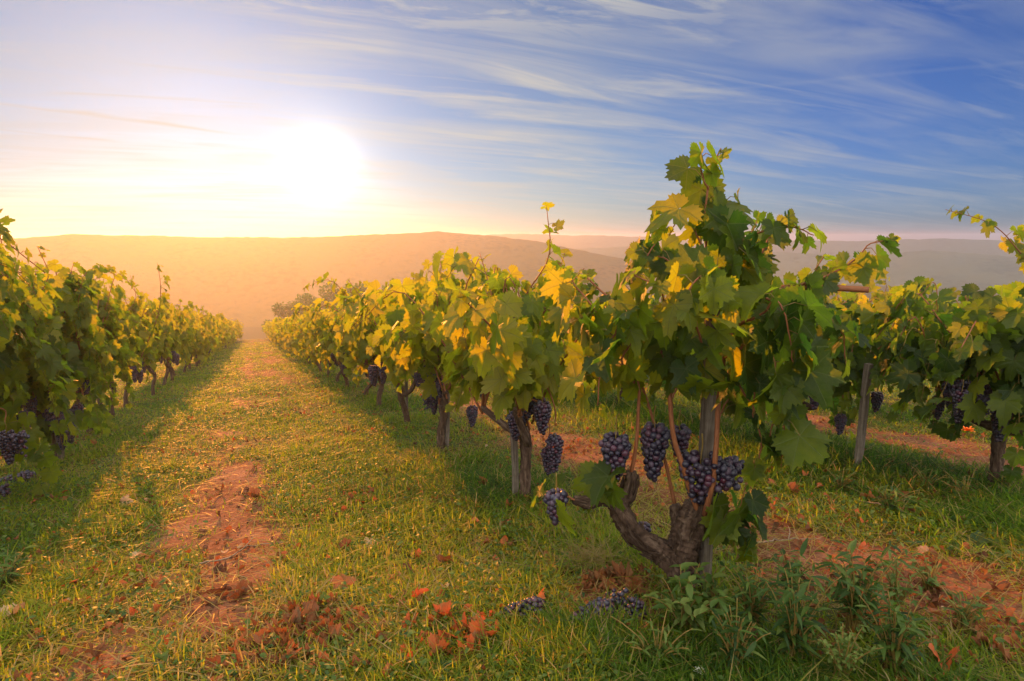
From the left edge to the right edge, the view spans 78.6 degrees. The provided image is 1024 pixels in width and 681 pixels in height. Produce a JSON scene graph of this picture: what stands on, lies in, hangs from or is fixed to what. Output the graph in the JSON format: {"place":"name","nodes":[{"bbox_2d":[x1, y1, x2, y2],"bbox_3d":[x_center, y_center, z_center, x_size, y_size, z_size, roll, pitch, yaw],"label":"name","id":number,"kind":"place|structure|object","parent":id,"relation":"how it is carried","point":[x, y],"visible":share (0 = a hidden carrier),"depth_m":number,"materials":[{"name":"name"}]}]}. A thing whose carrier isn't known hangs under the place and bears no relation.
{"place":"outdoors","nodes":[
{"label":"outdoors","id":0,"kind":"place"},
{"bbox_2d":[0,231,999,326],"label":"hill ridge","id":1,"kind":"structure","parent":0,"point":[248,281],"depth_m":216.12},
{"bbox_2d":[0,319,1023,680],"bbox_3d":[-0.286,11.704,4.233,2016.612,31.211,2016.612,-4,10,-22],"label":"ground","id":2,"kind":"structure","parent":0,"point":[252,335],"depth_m":3.20,"materials":[{"name":"soil"}]},
{"bbox_2d":[0,483,23,498],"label":"fallen bunch","id":3,"kind":"object","parent":2,"relation":"on","point":[4,490],"visible":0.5,"depth_m":3.95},
{"bbox_2d":[0,602,24,619],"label":"dry leaf","id":4,"kind":"object","parent":2,"relation":"on","point":[16,608],"visible":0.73,"depth_m":2.15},
{"bbox_2d":[0,470,36,482],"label":"fallen bunch","id":5,"kind":"object","parent":2,"relation":"on","point":[27,473],"visible":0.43,"depth_m":4.38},
{"bbox_2d":[0,544,38,588],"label":"weed plant","id":6,"kind":"object","parent":2,"relation":"on","point":[10,572],"visible":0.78,"depth_m":2.50,"materials":[{"name":"green plant"}]},
{"bbox_2d":[0,223,53,464],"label":"grape vine","id":7,"kind":"object","parent":2,"relation":"on","point":[10,444],"visible":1,"depth_m":3.19,"materials":[{"name":"green plant"}]},
{"bbox_2d":[0,208,76,497],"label":"grape vine","id":8,"kind":"object","parent":2,"relation":"on","point":[14,394],"visible":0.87,"depth_m":3.92,"materials":[{"name":"green plant"}]},
{"bbox_2d":[48,388,64,459],"bbox_3d":[-3.671,0.467,4.997,0.072,1.186,0.069,-4,10,-22],"label":"wooden stake","id":9,"kind":"object","parent":2,"relation":"on","point":[62,455],"visible":0.1,"depth_m":5.05,"materials":[{"name":"brown wood"}]},
{"bbox_2d":[0,261,126,475],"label":"grape vine","id":10,"kind":"object","parent":2,"relation":"on","point":[78,337],"visible":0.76,"depth_m":4.95,"materials":[{"name":"green plant"}]},
{"bbox_2d":[18,264,170,441],"bbox_3d":[-4.160,0.210,6.276,1.494,1.970,1.340,6,11,31],"label":"grape vine","id":11,"kind":"object","parent":2,"relation":"on","point":[116,346],"visible":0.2,"depth_m":6.47,"materials":[{"name":"green plant"}]},
{"bbox_2d":[84,642,109,656],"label":"dry leaf","id":12,"kind":"object","parent":2,"relation":"on","point":[102,646],"visible":0.99,"depth_m":1.90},
{"bbox_2d":[120,495,132,505],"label":"dry leaf","id":13,"kind":"object","parent":2,"relation":"on","point":[124,498],"visible":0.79,"depth_m":3.69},
{"bbox_2d":[100,275,153,416],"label":"grape vine","id":14,"kind":"object","parent":2,"relation":"on","point":[134,306],"visible":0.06,"depth_m":7.70,"materials":[{"name":"green plant"}]},
{"bbox_2d":[123,298,169,405],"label":"grape vine","id":15,"kind":"object","parent":2,"relation":"on","point":[152,306],"visible":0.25,"depth_m":8.62,"materials":[{"name":"green plant"}]},
{"bbox_2d":[123,291,187,395],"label":"grape vine","id":16,"kind":"object","parent":2,"relation":"on","point":[165,344],"visible":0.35,"depth_m":9.98,"materials":[{"name":"green plant"}]},
{"bbox_2d":[138,297,202,385],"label":"grape vine","id":17,"kind":"object","parent":2,"relation":"on","point":[175,335],"visible":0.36,"depth_m":10.98,"materials":[{"name":"green plant"}]},
{"bbox_2d":[168,298,199,380],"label":"grape vine","id":18,"kind":"object","parent":2,"relation":"on","point":[190,331],"visible":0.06,"depth_m":12.36,"materials":[{"name":"green plant"}]},
{"bbox_2d":[159,304,209,376],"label":"grape vine","id":19,"kind":"object","parent":2,"relation":"on","point":[187,359],"visible":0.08,"depth_m":13.21,"materials":[{"name":"green plant"}]},
{"bbox_2d":[156,301,220,368],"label":"grape vine","id":20,"kind":"object","parent":2,"relation":"on","point":[202,358],"visible":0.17,"depth_m":15.95,"materials":[{"name":"green plant"}]},
{"bbox_2d":[179,312,218,366],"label":"grape vine","id":21,"kind":"object","parent":2,"relation":"on","point":[212,327],"visible":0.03,"depth_m":17.27,"materials":[{"name":"green plant"}]},
{"bbox_2d":[179,306,219,372],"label":"grape vine","id":22,"kind":"object","parent":2,"relation":"on","point":[200,320],"visible":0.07,"depth_m":14.81,"materials":[{"name":"green plant"}]},
{"bbox_2d":[195,316,223,363],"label":"grape vine","id":23,"kind":"object","parent":2,"relation":"on","point":[208,349],"visible":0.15,"depth_m":18.37,"materials":[{"name":"green plant"}]},
{"bbox_2d":[199,313,225,357],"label":"grape vine","id":24,"kind":"object","parent":2,"relation":"on","point":[221,316],"visible":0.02,"depth_m":21.89,"materials":[{"name":"green plant"}]},
{"bbox_2d":[204,654,226,676],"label":"dry leaf","id":25,"kind":"object","parent":2,"relation":"on","point":[217,658],"visible":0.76,"depth_m":1.81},
{"bbox_2d":[214,316,228,351],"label":"grape vine","id":26,"kind":"object","parent":2,"relation":"on","point":[219,339],"visible":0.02,"depth_m":21.00,"materials":[{"name":"green plant"}]},
{"bbox_2d":[219,318,231,349],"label":"grape vine","id":27,"kind":"object","parent":2,"relation":"on","point":[230,324],"visible":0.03,"depth_m":27.98,"materials":[{"name":"green plant"}]},
{"bbox_2d":[202,578,264,607],"bbox_3d":[-1.022,0.918,2.313,0.200,0.100,0.223,1,9,6],"label":"leaf heap","id":28,"kind":"object","parent":2,"relation":"on","point":[242,587],"visible":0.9,"depth_m":2.28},
{"bbox_2d":[228,650,258,664],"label":"dry leaf","id":29,"kind":"object","parent":2,"relation":"on","point":[245,653],"visible":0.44,"depth_m":1.84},
{"bbox_2d":[198,536,296,563],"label":"dry twig","id":30,"kind":"object","parent":2,"relation":"on","point":[246,545],"visible":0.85,"depth_m":2.74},
{"bbox_2d":[247,487,264,498],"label":"dry leaf","id":31,"kind":"object","parent":2,"relation":"on","point":[253,492],"visible":0.98,"depth_m":3.59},
{"bbox_2d":[272,314,296,345],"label":"grape vine","id":32,"kind":"object","parent":2,"relation":"on","point":[274,322],"visible":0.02,"depth_m":22.65,"materials":[{"name":"green plant"}]},
{"bbox_2d":[275,316,303,357],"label":"grape vine","id":33,"kind":"object","parent":2,"relation":"on","point":[284,339],"visible":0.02,"depth_m":18.97,"materials":[{"name":"green plant"}]},
{"bbox_2d":[261,301,321,330],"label":"round tree","id":34,"kind":"object","parent":2,"relation":"on","point":[283,311],"visible":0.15,"depth_m":76.97,"materials":[{"name":"green plant"}]},
{"bbox_2d":[276,321,308,359],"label":"grape vine","id":35,"kind":"object","parent":2,"relation":"on","point":[289,346],"visible":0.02,"depth_m":17.69,"materials":[{"name":"green plant"}]},
{"bbox_2d":[281,318,309,362],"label":"grape vine","id":36,"kind":"object","parent":2,"relation":"on","point":[295,350],"visible":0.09,"depth_m":15.33,"materials":[{"name":"green plant"}]},
{"bbox_2d":[215,591,376,680],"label":"leaf heap","id":37,"kind":"object","parent":2,"relation":"on","point":[257,637],"visible":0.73,"depth_m":1.94,"materials":[{"name":"plant"}]},
{"bbox_2d":[298,603,313,628],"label":"dry leaf","id":38,"kind":"object","parent":37,"relation":"on","point":[305,611],"visible":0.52,"depth_m":2.04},
{"bbox_2d":[277,309,324,371],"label":"grape vine","id":39,"kind":"object","parent":2,"relation":"on","point":[296,329],"visible":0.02,"depth_m":12.84,"materials":[{"name":"green plant"}]},
{"bbox_2d":[294,314,329,374],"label":"grape vine","id":40,"kind":"object","parent":2,"relation":"on","point":[310,350],"visible":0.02,"depth_m":11.59,"materials":[{"name":"green plant"}]},
{"bbox_2d":[290,303,341,382],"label":"grape vine","id":41,"kind":"object","parent":2,"relation":"on","point":[313,329],"visible":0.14,"depth_m":10.74,"materials":[{"name":"green plant"}]},
{"bbox_2d":[301,302,351,386],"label":"grape vine","id":42,"kind":"object","parent":2,"relation":"on","point":[324,337],"visible":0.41,"depth_m":9.22,"materials":[{"name":"green plant"}]},
{"bbox_2d":[295,281,367,313],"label":"round tree","id":43,"kind":"object","parent":2,"relation":"on","point":[306,297],"visible":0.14,"depth_m":73.14,"materials":[{"name":"green plant"}]},
{"bbox_2d":[308,298,377,396],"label":"grape vine","id":44,"kind":"object","parent":2,"relation":"on","point":[348,362],"visible":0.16,"depth_m":8.34,"materials":[{"name":"green plant"}]},
{"bbox_2d":[329,572,356,588],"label":"dry leaf","id":45,"kind":"object","parent":2,"relation":"on","point":[338,579],"visible":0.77,"depth_m":2.30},
{"bbox_2d":[337,537,351,549],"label":"dry leaf","id":46,"kind":"object","parent":2,"relation":"on","point":[340,544],"visible":0.75,"depth_m":2.71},
{"bbox_2d":[348,614,370,634],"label":"dry leaf","id":47,"kind":"object","parent":2,"relation":"on","point":[362,620],"visible":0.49,"depth_m":2.02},
{"bbox_2d":[329,280,390,406],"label":"grape vine","id":48,"kind":"object","parent":2,"relation":"on","point":[345,339],"visible":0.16,"depth_m":6.84,"materials":[{"name":"green plant"}]},
{"bbox_2d":[303,271,464,423],"bbox_3d":[-0.898,0.091,5.904,1.872,1.565,1.034,5,11,28],"label":"grape vine","id":49,"kind":"object","parent":2,"relation":"on","point":[388,366],"visible":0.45,"depth_m":5.78,"materials":[{"name":"green plant"}]},
{"bbox_2d":[410,586,428,596],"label":"dry leaf","id":50,"kind":"object","parent":2,"relation":"on","point":[417,591],"visible":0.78,"depth_m":2.17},
{"bbox_2d":[344,251,497,450],"bbox_3d":[-0.500,0.137,4.547,1.290,1.545,1.411,-4,10,-22],"label":"grape vine","id":51,"kind":"object","parent":2,"relation":"on","point":[416,355],"visible":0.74,"depth_m":4.49,"materials":[{"name":"green plant"}]},
{"bbox_2d":[426,632,451,656],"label":"dry leaf","id":52,"kind":"object","parent":2,"relation":"on","point":[433,640],"visible":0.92,"depth_m":1.81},
{"bbox_2d":[433,601,451,615],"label":"dry leaf","id":53,"kind":"object","parent":2,"relation":"on","point":[445,607],"visible":0.91,"depth_m":2.03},
{"bbox_2d":[348,604,539,680],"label":"leaf heap","id":54,"kind":"object","parent":2,"relation":"on","point":[407,617],"visible":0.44,"depth_m":1.86,"materials":[{"name":"plant"}]},
{"bbox_2d":[436,554,456,563],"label":"dry leaf","id":55,"kind":"object","parent":2,"relation":"on","point":[440,558],"visible":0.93,"depth_m":2.54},
{"bbox_2d":[444,394,449,449],"bbox_3d":[-0.483,0.341,4.687,0.047,1.136,0.110,7,12,36],"label":"wooden stake","id":56,"kind":"object","parent":2,"relation":"on","point":[447,431],"visible":0.23,"depth_m":4.71,"materials":[{"name":"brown wood"}]},
{"bbox_2d":[438,612,463,637],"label":"dry leaf","id":57,"kind":"object","parent":2,"relation":"on","point":[460,633],"visible":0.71,"depth_m":1.88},
{"bbox_2d":[459,612,470,633],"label":"dry leaf","id":58,"kind":"object","parent":2,"relation":"on","point":[464,620],"visible":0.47,"depth_m":1.91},
{"bbox_2d":[457,634,475,658],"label":"dry leaf","id":59,"kind":"object","parent":2,"relation":"on","point":[470,639],"visible":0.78,"depth_m":1.81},
{"bbox_2d":[469,615,496,639],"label":"dry leaf","id":60,"kind":"object","parent":2,"relation":"on","point":[477,622],"visible":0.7,"depth_m":1.86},
{"bbox_2d":[344,202,628,501],"bbox_3d":[-0.067,0.115,3.187,1.355,1.614,1.442,-4,10,-22],"label":"grape vine","id":61,"kind":"object","parent":2,"relation":"on","point":[501,353],"visible":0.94,"depth_m":3.10,"materials":[{"name":"green plant"}]},
{"bbox_2d":[0,320,1023,680],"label":"grass","id":62,"kind":"structure","parent":2,"relation":"on","point":[1008,502],"depth_m":2.72,"materials":[{"name":"plant"}]},
{"bbox_2d":[0,365,1023,680],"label":"weeds","id":63,"kind":"object","parent":2,"relation":"on","point":[454,591],"visible":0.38,"depth_m":2.74,"materials":[{"name":"green plant"}]},
{"bbox_2d":[509,317,518,498],"bbox_3d":[0.007,0.392,3.260,0.052,1.086,0.054,-4,10,-22],"label":"wooden stake","id":64,"kind":"object","parent":2,"relation":"on","point":[515,466],"visible":0.3,"depth_m":3.29,"materials":[{"name":"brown wood"}]},
{"bbox_2d":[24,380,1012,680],"bbox_3d":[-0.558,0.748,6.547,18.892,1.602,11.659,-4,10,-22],"label":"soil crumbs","id":65,"kind":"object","parent":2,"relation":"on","point":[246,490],"visible":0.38,"depth_m":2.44,"materials":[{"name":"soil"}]},
{"bbox_2d":[499,596,560,619],"bbox_3d":[0.061,0.874,2.035,0.212,0.088,0.085,0,9,-1],"label":"fallen bunch","id":66,"kind":"object","parent":2,"relation":"on","point":[534,599],"visible":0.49,"depth_m":2.02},
{"bbox_2d":[538,526,640,578],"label":"straw tuft","id":67,"kind":"object","parent":2,"relation":"on","point":[587,554],"visible":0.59,"depth_m":2.47,"materials":[{"name":"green plant"}]},
{"bbox_2d":[562,597,617,630],"bbox_3d":[0.263,0.872,1.988,0.258,0.096,0.090,-4,10,-24],"label":"fallen bunch","id":68,"kind":"object","parent":2,"relation":"on","point":[603,601],"visible":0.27,"depth_m":1.97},
{"bbox_2d":[562,335,649,403],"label":"grape vine","id":69,"kind":"object","parent":2,"relation":"on","point":[621,391],"visible":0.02,"depth_m":6.16,"materials":[{"name":"green plant"}]},
{"bbox_2d":[573,559,658,595],"bbox_3d":[0.361,0.856,2.270,0.311,0.166,0.316,6,11,31],"label":"leaf heap","id":70,"kind":"object","parent":2,"relation":"on","point":[616,571],"visible":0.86,"depth_m":2.23,"materials":[{"name":"plant"}]},
{"bbox_2d":[604,587,647,622],"bbox_3d":[0.355,0.871,2.007,0.178,0.141,0.152,1,9,4],"label":"fallen bunch","id":71,"kind":"object","parent":2,"relation":"on","point":[639,605],"visible":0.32,"depth_m":2.00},
{"bbox_2d":[610,608,703,669],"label":"weed plant","id":72,"kind":"object","parent":2,"relation":"on","point":[660,646],"visible":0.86,"depth_m":1.72,"materials":[{"name":"green plant"}]},
{"bbox_2d":[648,295,699,419],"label":"grape vine","id":73,"kind":"object","parent":2,"relation":"on","point":[651,307],"visible":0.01,"depth_m":5.31,"materials":[{"name":"green plant"}]},
{"bbox_2d":[641,562,735,635],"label":"weed plant","id":74,"kind":"object","parent":2,"relation":"on","point":[684,608],"visible":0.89,"depth_m":1.85,"materials":[{"name":"green plant"}]},
{"bbox_2d":[697,310,719,590],"bbox_3d":[0.664,0.412,2.126,0.053,1.106,0.063,-4,10,-22],"label":"wooden stake","id":75,"kind":"object","parent":2,"relation":"on","point":[707,427],"visible":0.26,"depth_m":2.10,"materials":[{"name":"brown wood"}]},
{"bbox_2d":[530,140,901,591],"bbox_3d":[0.661,0.168,2.061,1.174,1.584,0.813,-4,10,-22],"label":"grape vine","id":76,"kind":"object","parent":2,"relation":"on","point":[730,269],"visible":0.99,"depth_m":1.93,"materials":[{"name":"green plant"}]},
{"bbox_2d":[781,284,868,292],"bbox_3d":[1.031,-0.172,2.070,0.262,0.027,0.024,4,10,22],"label":"wooden rod","id":77,"kind":"object","parent":76,"relation":"attached to","point":[863,289],"visible":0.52,"depth_m":2.03,"materials":[{"name":"wood"}]},
{"bbox_2d":[692,562,745,610],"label":"weed plant","id":78,"kind":"object","parent":2,"relation":"on","point":[711,584],"visible":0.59,"depth_m":2.02,"materials":[{"name":"green plant"}]},
{"bbox_2d":[707,593,771,671],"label":"weed plant","id":79,"kind":"object","parent":2,"relation":"on","point":[733,637],"visible":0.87,"depth_m":1.65,"materials":[{"name":"green plant"}]},
{"bbox_2d":[719,554,793,630],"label":"weed plant","id":80,"kind":"object","parent":2,"relation":"on","point":[754,604],"visible":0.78,"depth_m":1.89,"materials":[{"name":"green plant"}]},
{"bbox_2d":[787,480,800,492],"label":"dry leaf","id":81,"kind":"object","parent":2,"relation":"on","point":[792,486],"visible":0.98,"depth_m":3.15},
{"bbox_2d":[771,549,818,593],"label":"weed plant","id":82,"kind":"object","parent":2,"relation":"on","point":[787,565],"visible":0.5,"depth_m":2.09,"materials":[{"name":"green plant"}]},
{"bbox_2d":[755,537,854,660],"bbox_3d":[0.775,0.754,1.730,0.270,0.317,0.204,-4,10,-22],"label":"weed plant","id":83,"kind":"object","parent":2,"relation":"on","point":[796,629],"visible":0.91,"depth_m":1.72,"materials":[{"name":"green plant"}]},
{"bbox_2d":[699,293,932,446],"bbox_3d":[1.730,0.191,3.925,1.217,1.245,1.496,-4,10,-22],"label":"grape vine","id":84,"kind":"object","parent":2,"relation":"on","point":[857,355],"visible":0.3,"depth_m":3.54,"materials":[{"name":"green plant"}]},
{"bbox_2d":[827,467,860,490],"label":"weed plant","id":85,"kind":"object","parent":2,"relation":"on","point":[840,480],"visible":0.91,"depth_m":3.21,"materials":[{"name":"green plant"}]},
{"bbox_2d":[817,621,883,680],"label":"weed plant","id":86,"kind":"object","parent":2,"relation":"on","point":[843,659],"visible":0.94,"depth_m":1.61,"materials":[{"name":"green plant"}]},
{"bbox_2d":[854,363,873,466],"bbox_3d":[1.982,0.474,3.544,0.058,0.706,0.037,-4,10,-22],"label":"wooden post","id":87,"kind":"object","parent":2,"relation":"on","point":[862,423],"visible":0.84,"depth_m":3.52,"materials":[{"name":"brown wood"}]},
{"bbox_2d":[814,539,925,633],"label":"weed plant","id":88,"kind":"object","parent":2,"relation":"on","point":[851,609],"visible":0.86,"depth_m":1.87,"materials":[{"name":"green plant"}]},
{"bbox_2d":[828,277,913,351],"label":"grape vine","id":89,"kind":"object","parent":2,"relation":"on","point":[858,298],"visible":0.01,"depth_m":5.60,"materials":[{"name":"green plant"}]},
{"bbox_2d":[854,585,936,677],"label":"weed plant","id":90,"kind":"object","parent":2,"relation":"on","point":[900,648],"visible":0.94,"depth_m":1.61,"materials":[{"name":"green plant"}]},
{"bbox_2d":[873,481,924,511],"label":"weed plant","id":91,"kind":"object","parent":2,"relation":"on","point":[888,501],"visible":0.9,"depth_m":2.85,"materials":[{"name":"green plant"}]},
{"bbox_2d":[875,548,930,612],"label":"weed plant","id":92,"kind":"object","parent":2,"relation":"on","point":[903,594],"visible":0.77,"depth_m":1.96,"materials":[{"name":"green plant"}]},
{"bbox_2d":[898,542,945,592],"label":"weed plant","id":93,"kind":"object","parent":2,"relation":"on","point":[928,583],"visible":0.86,"depth_m":2.11,"materials":[{"name":"green plant"}]},
{"bbox_2d":[916,545,932,555],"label":"dry leaf","id":94,"kind":"object","parent":2,"relation":"on","point":[924,548],"visible":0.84,"depth_m":2.41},
{"bbox_2d":[911,466,949,490],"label":"weed plant","id":95,"kind":"object","parent":2,"relation":"on","point":[923,480],"visible":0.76,"depth_m":3.14,"materials":[{"name":"green plant"}]},
{"bbox_2d":[927,638,959,673],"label":"dry leaf","id":96,"kind":"object","parent":2,"relation":"on","point":[953,651],"visible":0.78,"depth_m":1.64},
{"bbox_2d":[867,205,1023,488],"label":"grape vine","id":97,"kind":"object","parent":2,"relation":"on","point":[977,344],"visible":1,"depth_m":3.04,"materials":[{"name":"green plant"}]},
{"bbox_2d":[890,276,1002,424],"bbox_3d":[3.521,0.088,4.830,1.006,1.220,1.454,4,10,24],"label":"grape vine","id":98,"kind":"object","parent":2,"relation":"on","point":[924,287],"visible":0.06,"depth_m":4.89,"materials":[{"name":"green plant"}]},
{"bbox_2d":[938,464,984,501],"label":"weed plant","id":99,"kind":"object","parent":2,"relation":"on","point":[965,491],"visible":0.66,"depth_m":2.94,"materials":[{"name":"green plant"}]},
{"bbox_2d":[930,577,1005,632],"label":"weed plant","id":100,"kind":"object","parent":2,"relation":"on","point":[966,615],"visible":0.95,"depth_m":1.82,"materials":[{"name":"green plant"}]},
{"bbox_2d":[955,530,993,550],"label":"plant","id":101,"kind":"object","parent":2,"relation":"on","point":[983,540],"visible":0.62,"depth_m":2.46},
{"bbox_2d":[968,631,995,649],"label":"dry leaf","id":102,"kind":"object","parent":2,"relation":"on","point":[980,635],"visible":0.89,"depth_m":1.71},
{"bbox_2d":[967,581,1008,598],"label":"dry leaf","id":103,"kind":"object","parent":2,"relation":"on","point":[987,585],"visible":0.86,"depth_m":2.00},
{"bbox_2d":[987,470,1023,490],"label":"weed plant","id":104,"kind":"object","parent":2,"relation":"on","point":[1003,479],"visible":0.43,"depth_m":3.09,"materials":[{"name":"green plant"}]},
{"bbox_2d":[0,361,1023,680],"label":"leaf litter","id":105,"kind":"object","parent":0,"point":[504,537],"visible":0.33,"depth_m":2.46,"materials":[{"name":"plant"}]},
{"bbox_2d":[0,358,1023,680],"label":"straw","id":106,"kind":"object","parent":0,"point":[128,616],"visible":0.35,"depth_m":2.49,"materials":[{"name":"green plant"}]},
{"bbox_2d":[760,526,819,542],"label":"dry twig","id":107,"kind":"object","parent":106,"relation":"on","point":[785,539],"visible":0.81,"depth_m":2.59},
{"bbox_2d":[0,0,1023,240],"label":"sky","id":108,"kind":"structure","parent":0,"point":[863,119],"materials":[{"name":"blue"}]},
{"bbox_2d":[1,234,1023,256],"bbox_3d":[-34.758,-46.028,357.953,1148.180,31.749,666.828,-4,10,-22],"label":"hills","id":109,"kind":"structure","parent":0,"point":[988,247],"depth_m":499.87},
{"bbox_2d":[576,244,1023,290],"bbox_3d":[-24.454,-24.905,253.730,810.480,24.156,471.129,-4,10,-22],"label":"hills","id":110,"kind":"structure","parent":0,"point":[957,270],"depth_m":333.53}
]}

